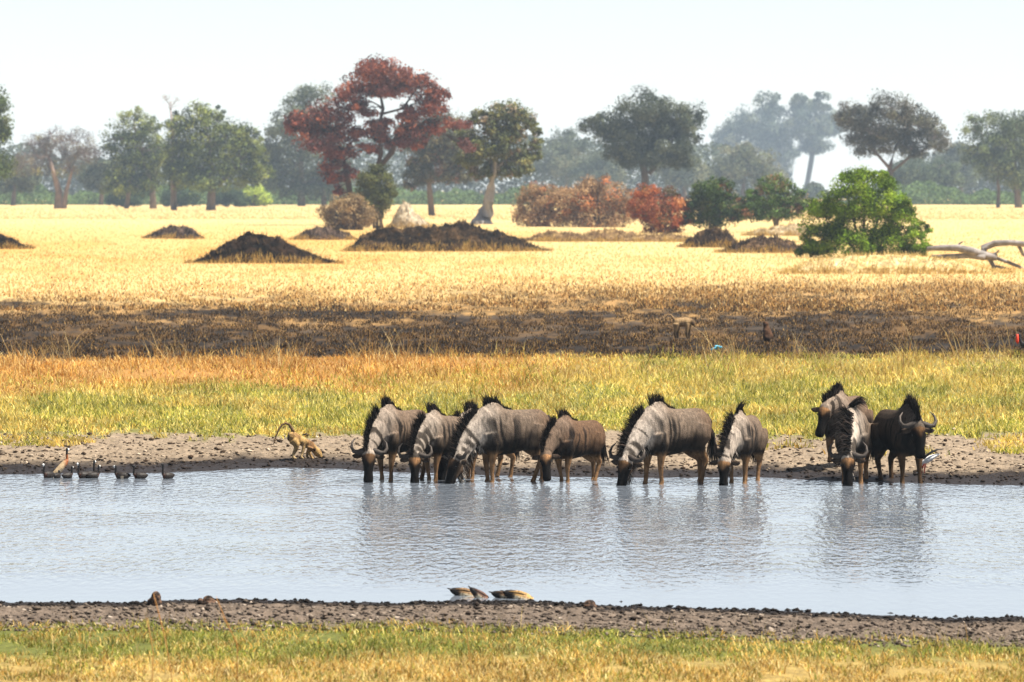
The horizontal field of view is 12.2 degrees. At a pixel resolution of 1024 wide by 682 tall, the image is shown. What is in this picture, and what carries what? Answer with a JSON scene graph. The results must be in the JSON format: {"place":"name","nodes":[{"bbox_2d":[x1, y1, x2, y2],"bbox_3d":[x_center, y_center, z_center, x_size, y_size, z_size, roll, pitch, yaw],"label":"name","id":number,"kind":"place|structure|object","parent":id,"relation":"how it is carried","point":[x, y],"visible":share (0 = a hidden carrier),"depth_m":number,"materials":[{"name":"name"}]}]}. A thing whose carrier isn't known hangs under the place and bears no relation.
{"place":"outdoors","nodes":[
{"label":"outdoors","id":0,"kind":"place"},
{"bbox_2d":[0,468,1023,618],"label":"water","id":1,"kind":"structure","parent":0,"point":[938,550],"depth_m":66.30,"materials":[{"name":"grey liquid"}]},
{"bbox_2d":[41,464,54,477],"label":"duck","id":2,"kind":"object","parent":1,"relation":"on","point":[48,474],"visible":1,"depth_m":80.47},
{"bbox_2d":[54,470,60,477],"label":"duck","id":3,"kind":"object","parent":1,"relation":"on","point":[57,475],"visible":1,"depth_m":80.38},
{"bbox_2d":[62,466,73,477],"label":"duck","id":4,"kind":"object","parent":1,"relation":"on","point":[67,475],"visible":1,"depth_m":80.40},
{"bbox_2d":[75,463,89,477],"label":"duck","id":5,"kind":"object","parent":1,"relation":"on","point":[81,474],"visible":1,"depth_m":80.36},
{"bbox_2d":[85,460,95,472],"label":"duck","id":6,"kind":"object","parent":1,"relation":"on","point":[94,461],"visible":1,"depth_m":80.70},
{"bbox_2d":[86,465,101,477],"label":"duck","id":7,"kind":"object","parent":1,"relation":"on","point":[93,475],"visible":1,"depth_m":80.39},
{"bbox_2d":[113,465,130,478],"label":"duck","id":8,"kind":"object","parent":1,"relation":"on","point":[121,475],"visible":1,"depth_m":80.27},
{"bbox_2d":[131,465,147,478],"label":"duck","id":9,"kind":"object","parent":1,"relation":"on","point":[139,475],"visible":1,"depth_m":80.27},
{"bbox_2d":[161,463,174,478],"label":"duck","id":10,"kind":"object","parent":1,"relation":"on","point":[167,475],"visible":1,"depth_m":80.24},
{"bbox_2d":[447,588,472,595],"bbox_3d":[-0.552,3.060,57.440,0.450,0.217,0.169,0,2,0],"label":"dabbling duck","id":11,"kind":"object","parent":1,"relation":"on","point":[461,591],"visible":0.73,"depth_m":57.38},
{"bbox_2d":[468,586,488,597],"bbox_3d":[-0.375,3.065,57.137,0.302,0.306,0.145,0,2,0],"label":"dabbling duck","id":12,"kind":"object","parent":1,"relation":"on","point":[476,593],"visible":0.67,"depth_m":57.08},
{"bbox_2d":[489,591,507,597],"bbox_3d":[-0.071,3.067,57.137,0.416,0.190,0.154,0,2,0],"label":"dabbling duck","id":13,"kind":"object","parent":1,"relation":"on","point":[497,594],"visible":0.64,"depth_m":57.08},
{"bbox_2d":[500,590,532,598],"bbox_3d":[0.094,3.078,57.016,0.466,0.243,0.178,0,2,0],"label":"dabbling duck","id":14,"kind":"object","parent":1,"relation":"on","point":[513,594],"visible":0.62,"depth_m":56.95},
{"bbox_2d":[0,191,1023,681],"bbox_3d":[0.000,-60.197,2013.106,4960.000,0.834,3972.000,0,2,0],"label":"ground","id":15,"kind":"structure","parent":0,"point":[492,315],"depth_m":127.92,"materials":[{"name":"yellow plant"}]},
{"bbox_2d":[0,85,18,180],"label":"tree","id":16,"kind":"object","parent":15,"relation":"on","point":[5,134],"visible":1,"depth_m":688.39,"materials":[{"name":"green plant"}]},
{"bbox_2d":[0,232,38,248],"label":"burnt mound","id":17,"kind":"object","parent":15,"relation":"on","point":[6,242],"visible":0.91,"depth_m":351.29,"materials":[{"name":"brown soil"}]},
{"bbox_2d":[0,160,41,204],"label":"hazy tree","id":18,"kind":"object","parent":15,"relation":"on","point":[16,183],"visible":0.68,"depth_m":1117.46,"materials":[{"name":"green plant"}]},
{"bbox_2d":[9,126,106,208],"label":"bare tree","id":19,"kind":"object","parent":15,"relation":"on","point":[60,202],"visible":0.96,"depth_m":962.26,"materials":[{"name":"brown plant"}]},
{"bbox_2d":[53,448,69,474],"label":"duck","id":20,"kind":"object","parent":15,"relation":"on","point":[62,465],"visible":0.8,"depth_m":81.37},
{"bbox_2d":[74,157,123,204],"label":"hazy tree","id":21,"kind":"object","parent":15,"relation":"on","point":[90,179],"visible":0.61,"depth_m":1147.16,"materials":[{"name":"green plant"}]},
{"bbox_2d":[103,185,145,206],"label":"bush","id":22,"kind":"object","parent":15,"relation":"on","point":[112,199],"visible":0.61,"depth_m":1038.22,"materials":[{"name":"green plant"}]},
{"bbox_2d":[97,105,169,208],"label":"tree","id":23,"kind":"object","parent":15,"relation":"on","point":[129,178],"visible":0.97,"depth_m":961.12,"materials":[{"name":"green plant"}]},
{"bbox_2d":[147,591,161,605],"bbox_3d":[-4.130,2.995,55.448,0.173,0.213,0.148,0,2,0],"label":"mud lump","id":24,"kind":"object","parent":15,"relation":"on","point":[151,599],"visible":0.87,"depth_m":55.40,"materials":[{"name":"soil"}]},
{"bbox_2d":[162,94,178,208],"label":"dead branch tree","id":25,"kind":"object","parent":15,"relation":"on","point":[170,113],"visible":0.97,"depth_m":926.98,"materials":[{"name":"grey wood"}]},
{"bbox_2d":[141,222,204,238],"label":"burnt mound","id":26,"kind":"object","parent":15,"relation":"on","point":[170,231],"visible":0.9,"depth_m":417.56,"materials":[{"name":"brown soil"}]},
{"bbox_2d":[157,184,205,206],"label":"bush","id":27,"kind":"object","parent":15,"relation":"on","point":[185,197],"visible":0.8,"depth_m":1038.03,"materials":[{"name":"green plant"}]},
{"bbox_2d":[155,99,275,209],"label":"tree","id":28,"kind":"object","parent":15,"relation":"on","point":[178,171],"visible":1,"depth_m":893.23,"materials":[{"name":"green plant"}]},
{"bbox_2d":[215,183,251,206],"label":"bush","id":29,"kind":"object","parent":15,"relation":"on","point":[237,198],"visible":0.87,"depth_m":1037.85,"materials":[{"name":"green plant"}]},
{"bbox_2d":[244,183,272,205],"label":"bush","id":30,"kind":"object","parent":15,"relation":"on","point":[259,195],"visible":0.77,"depth_m":1059.21,"materials":[{"name":"green plant"}]},
{"bbox_2d":[181,229,344,263],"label":"burnt mound","id":31,"kind":"object","parent":15,"relation":"on","point":[247,247],"visible":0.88,"depth_m":283.92,"materials":[{"name":"soil"},{"name":"ash"}]},
{"bbox_2d":[273,422,321,458],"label":"baboon","id":32,"kind":"object","parent":15,"relation":"on","point":[295,440],"visible":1,"depth_m":84.76,"materials":[{"name":"beige"}]},
{"bbox_2d":[256,81,359,205],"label":"tree","id":33,"kind":"object","parent":15,"relation":"on","point":[281,180],"visible":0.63,"depth_m":1077.13,"materials":[{"name":"green plant"}]},
{"bbox_2d":[147,593,472,681],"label":"foreground stalks","id":34,"kind":"object","parent":15,"relation":"on","point":[235,641],"visible":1,"depth_m":43.61,"materials":[{"name":"brown plant"}]},
{"bbox_2d":[288,222,356,239],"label":"burnt mound","id":35,"kind":"object","parent":15,"relation":"on","point":[328,232],"visible":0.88,"depth_m":407.42,"materials":[{"name":"brown soil"}]},
{"bbox_2d":[316,191,383,229],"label":"bush","id":36,"kind":"object","parent":15,"relation":"on","point":[345,211],"visible":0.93,"depth_m":498.75,"materials":[{"name":"brown plant"}]},
{"bbox_2d":[353,162,400,227],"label":"tree","id":37,"kind":"object","parent":15,"relation":"on","point":[372,186],"visible":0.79,"depth_m":518.91,"materials":[{"name":"green plant"}]},
{"bbox_2d":[281,53,479,222],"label":"red leaved tree","id":38,"kind":"object","parent":15,"relation":"on","point":[373,73],"visible":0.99,"depth_m":558.90,"materials":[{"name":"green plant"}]},
{"bbox_2d":[350,391,432,482],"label":"wildebeest","id":39,"kind":"object","parent":15,"relation":"on","point":[388,423],"visible":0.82,"depth_m":79.56,"materials":[{"name":"black"}]},
{"bbox_2d":[388,199,436,227],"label":"termite mound","id":40,"kind":"object","parent":15,"relation":"on","point":[405,214],"visible":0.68,"depth_m":524.97,"materials":[{"name":"beige soil"}]},
{"bbox_2d":[392,108,481,215],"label":"tree","id":41,"kind":"object","parent":15,"relation":"on","point":[422,163],"visible":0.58,"depth_m":727.16,"materials":[{"name":"green plant"}]},
{"bbox_2d":[397,400,477,482],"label":"wildebeest","id":42,"kind":"object","parent":15,"relation":"on","point":[431,432],"visible":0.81,"depth_m":79.47,"materials":[{"name":"black"}]},
{"bbox_2d":[338,218,553,251],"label":"burnt mound","id":43,"kind":"object","parent":15,"relation":"on","point":[462,236],"visible":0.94,"depth_m":338.90,"materials":[{"name":"soil"},{"name":"ash"}]},
{"bbox_2d":[438,398,521,479],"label":"wildebeest","id":44,"kind":"object","parent":15,"relation":"on","point":[443,467],"visible":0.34,"depth_m":80.20,"materials":[{"name":"black"}]},
{"bbox_2d":[451,98,544,223],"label":"tree","id":45,"kind":"object","parent":15,"relation":"on","point":[511,118],"visible":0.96,"depth_m":573.67,"materials":[{"name":"green plant"}]},
{"bbox_2d":[445,393,555,483],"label":"wildebeest","id":46,"kind":"object","parent":15,"relation":"on","point":[491,429],"visible":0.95,"depth_m":79.26,"materials":[{"name":"black"}]},
{"bbox_2d":[0,314,1020,369],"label":"dry grass stems","id":47,"kind":"object","parent":15,"relation":"on","point":[714,348],"visible":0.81,"depth_m":126.04,"materials":[{"name":"brown plant"}]},
{"bbox_2d":[0,348,1023,456],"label":"meadow grass","id":48,"kind":"structure","parent":15,"relation":"on","point":[594,401],"depth_m":105.10,"materials":[{"name":"yellow plant"}]},
{"bbox_2d":[0,616,1023,681],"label":"meadow grass","id":49,"kind":"structure","parent":15,"relation":"on","point":[597,661],"depth_m":47.85,"materials":[{"name":"yellow plant"}]},
{"bbox_2d":[0,216,1023,311],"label":"straw grass","id":50,"kind":"structure","parent":15,"relation":"on","point":[311,300],"depth_m":228.70,"materials":[{"name":"yellow plant"}]},
{"bbox_2d":[0,597,1023,647],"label":"mud clods","id":51,"kind":"object","parent":15,"relation":"on","point":[744,624],"visible":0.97,"depth_m":52.92,"materials":[{"name":"grey soil"}]},
{"bbox_2d":[197,595,215,604],"bbox_3d":[-3.519,3.018,55.346,0.237,0.169,0.168,0,2,0],"label":"mud lump","id":52,"kind":"object","parent":51,"relation":"on","point":[207,599],"visible":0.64,"depth_m":55.29,"materials":[{"name":"brown soil"}]},
{"bbox_2d":[0,134,1023,198],"bbox_3d":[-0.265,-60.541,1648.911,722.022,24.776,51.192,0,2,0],"label":"distant wood","id":53,"kind":"object","parent":15,"relation":"on","point":[816,188],"visible":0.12,"depth_m":1635.85,"materials":[{"name":"green plant"}]},
{"bbox_2d":[0,179,1023,204],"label":"distant scrub","id":54,"kind":"object","parent":15,"relation":"on","point":[473,197],"visible":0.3,"depth_m":1161.81,"materials":[{"name":"green plant"}]},
{"bbox_2d":[0,426,1023,484],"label":"mud clods","id":55,"kind":"object","parent":15,"relation":"on","point":[641,470],"visible":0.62,"depth_m":83.84,"materials":[{"name":"brown soil"}]},
{"bbox_2d":[0,205,1023,219],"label":"straw grass","id":56,"kind":"structure","parent":15,"relation":"on","point":[130,217],"depth_m":782.28,"materials":[{"name":"yellow plant"}]},
{"bbox_2d":[0,286,1023,358],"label":"burnt stubble","id":57,"kind":"object","parent":15,"relation":"on","point":[465,340],"visible":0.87,"depth_m":152.26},
{"bbox_2d":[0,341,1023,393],"bbox_3d":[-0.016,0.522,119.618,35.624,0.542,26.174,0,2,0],"label":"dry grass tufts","id":58,"kind":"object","parent":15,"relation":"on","point":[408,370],"visible":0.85,"depth_m":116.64,"materials":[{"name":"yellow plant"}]},
{"bbox_2d":[0,604,1023,681],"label":"straw stalks","id":59,"kind":"object","parent":15,"relation":"on","point":[515,662],"visible":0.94,"depth_m":47.51,"materials":[{"name":"yellow plant"}]},
{"bbox_2d":[510,181,583,226],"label":"bush","id":60,"kind":"object","parent":15,"relation":"on","point":[540,210],"visible":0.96,"depth_m":538.73,"materials":[{"name":"brown plant"}]},
{"bbox_2d":[530,126,601,188],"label":"hazy tree","id":61,"kind":"object","parent":15,"relation":"on","point":[557,164],"visible":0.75,"depth_m":1495.92,"materials":[{"name":"green plant"}]},
{"bbox_2d":[532,407,610,481],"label":"wildebeest","id":62,"kind":"object","parent":15,"relation":"on","point":[567,437],"visible":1,"depth_m":79.29,"materials":[{"name":"black"}]},
{"bbox_2d":[581,600,596,607],"bbox_3d":[0.882,3.045,55.338,0.190,0.124,0.168,0,2,0],"label":"mud lump","id":63,"kind":"object","parent":15,"relation":"on","point":[589,603],"visible":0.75,"depth_m":55.28,"materials":[{"name":"soil"}]},
{"bbox_2d":[565,150,630,200],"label":"hazy tree","id":64,"kind":"object","parent":15,"relation":"on","point":[596,165],"visible":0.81,"depth_m":1446.27,"materials":[{"name":"green plant"}]},
{"bbox_2d":[557,173,642,226],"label":"bush","id":65,"kind":"object","parent":15,"relation":"on","point":[589,188],"visible":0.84,"depth_m":533.89,"materials":[{"name":"red plant"}]},
{"bbox_2d":[523,226,693,241],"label":"scrub bank","id":66,"kind":"structure","parent":15,"relation":"on","point":[605,235],"depth_m":394.61,"materials":[{"name":"beige plant"}]},
{"bbox_2d":[575,84,708,196],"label":"dark round tree","id":67,"kind":"object","parent":15,"relation":"on","point":[660,123],"visible":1,"depth_m":817.11,"materials":[{"name":"green plant"}]},
{"bbox_2d":[622,182,693,232],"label":"bush","id":68,"kind":"object","parent":15,"relation":"on","point":[647,211],"visible":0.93,"depth_m":468.87,"materials":[{"name":"red plant"}]},
{"bbox_2d":[608,389,717,485],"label":"wildebeest","id":69,"kind":"object","parent":15,"relation":"on","point":[660,428],"visible":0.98,"depth_m":78.75,"materials":[{"name":"black"}]},
{"bbox_2d":[665,314,694,337],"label":"baboon","id":70,"kind":"object","parent":15,"relation":"on","point":[685,322],"visible":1,"depth_m":145.24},
{"bbox_2d":[654,147,712,199],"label":"hazy tree","id":71,"kind":"object","parent":15,"relation":"on","point":[684,179],"visible":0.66,"depth_m":1395.84,"materials":[{"name":"green plant"}]},
{"bbox_2d":[674,225,736,247],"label":"burnt mound","id":72,"kind":"object","parent":15,"relation":"on","point":[715,237],"visible":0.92,"depth_m":358.71,"materials":[{"name":"brown soil"}]},
{"bbox_2d":[682,175,758,229],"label":"bush","id":73,"kind":"object","parent":15,"relation":"on","point":[709,207],"visible":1,"depth_m":469.21,"materials":[{"name":"green plant"}]},
{"bbox_2d":[709,399,767,485],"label":"wildebeest","id":74,"kind":"object","parent":15,"relation":"on","point":[743,437],"visible":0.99,"depth_m":78.85,"materials":[{"name":"black"}]},
{"bbox_2d":[698,141,789,198],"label":"tree","id":75,"kind":"object","parent":15,"relation":"on","point":[737,169],"visible":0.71,"depth_m":1414.65,"materials":[{"name":"green plant"}]},
{"bbox_2d":[708,90,802,181],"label":"hazy tree","id":76,"kind":"object","parent":15,"relation":"on","point":[765,133],"visible":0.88,"depth_m":2693.84,"materials":[{"name":"green plant"}]},
{"bbox_2d":[713,232,802,252],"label":"burnt mound","id":77,"kind":"object","parent":15,"relation":"on","point":[764,244],"visible":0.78,"depth_m":330.50,"materials":[{"name":"brown soil"}]},
{"bbox_2d":[763,321,772,341],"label":"baboon","id":78,"kind":"object","parent":15,"relation":"on","point":[767,335],"visible":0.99,"depth_m":141.98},
{"bbox_2d":[734,172,812,225],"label":"bush","id":79,"kind":"object","parent":15,"relation":"on","point":[775,207],"visible":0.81,"depth_m":479.42,"materials":[{"name":"green plant"}]},
{"bbox_2d":[741,222,808,235],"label":"sand bank","id":80,"kind":"structure","parent":15,"relation":"on","point":[787,230],"depth_m":442.86,"materials":[{"name":"beige sand"}]},
{"bbox_2d":[598,601,1022,618],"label":"wet mud crumbs","id":81,"kind":"object","parent":15,"relation":"on","point":[796,609],"visible":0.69,"depth_m":55.31,"materials":[{"name":"brown soil"}]},
{"bbox_2d":[780,91,845,186],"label":"hazy tree","id":82,"kind":"object","parent":15,"relation":"on","point":[817,128],"visible":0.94,"depth_m":2694.16,"materials":[{"name":"green plant"}]},
{"bbox_2d":[811,379,873,462],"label":"wildebeest","id":83,"kind":"object","parent":15,"relation":"on","point":[836,395],"visible":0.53,"depth_m":81.19,"materials":[{"name":"black"}]},
{"bbox_2d":[826,395,873,485],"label":"wildebeest","id":84,"kind":"object","parent":15,"relation":"on","point":[852,436],"visible":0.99,"depth_m":78.56,"materials":[{"name":"black"}]},
{"bbox_2d":[793,164,933,256],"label":"bush","id":85,"kind":"object","parent":15,"relation":"on","point":[835,233],"visible":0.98,"depth_m":308.34,"materials":[{"name":"green plant"}]},
{"bbox_2d":[831,88,953,208],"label":"umbrella tree","id":86,"kind":"object","parent":15,"relation":"on","point":[902,138],"visible":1,"depth_m":798.06,"materials":[{"name":"green plant"}]},
{"bbox_2d":[775,249,1015,273],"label":"sandy rise","id":87,"kind":"structure","parent":15,"relation":"on","point":[895,263],"depth_m":252.52,"materials":[{"name":"beige soil"}]},
{"bbox_2d":[869,391,936,483],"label":"wildebeest","id":88,"kind":"object","parent":15,"relation":"on","point":[900,434],"visible":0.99,"depth_m":78.94,"materials":[{"name":"black"}]},
{"bbox_2d":[892,155,967,199],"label":"bush","id":89,"kind":"object","parent":15,"relation":"on","point":[902,174],"visible":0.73,"depth_m":1247.47,"materials":[{"name":"green plant"}]},
{"bbox_2d":[922,449,941,472],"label":"wading bird","id":90,"kind":"object","parent":15,"relation":"on","point":[928,459],"visible":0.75,"depth_m":80.14},
{"bbox_2d":[935,140,986,191],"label":"hazy tree","id":91,"kind":"object","parent":15,"relation":"on","point":[967,170],"visible":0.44,"depth_m":1497.49,"materials":[{"name":"green plant"}]},
{"bbox_2d":[927,240,1023,268],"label":"fallen tree","id":92,"kind":"object","parent":15,"relation":"on","point":[975,253],"visible":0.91,"depth_m":267.09,"materials":[{"name":"grey wood"}]},
{"bbox_2d":[956,109,1023,207],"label":"tree","id":93,"kind":"object","parent":15,"relation":"on","point":[1012,129],"visible":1,"depth_m":999.11,"materials":[{"name":"green plant"}]},
{"bbox_2d":[1012,333,1023,347],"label":"ground hornbill","id":94,"kind":"object","parent":15,"relation":"on","point":[1018,339],"visible":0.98,"depth_m":130.42,"materials":[{"name":"red"}]},
{"bbox_2d":[0,0,1023,190],"label":"sky","id":95,"kind":"structure","parent":0,"point":[65,64],"materials":[{"name":"white"}]}
]}

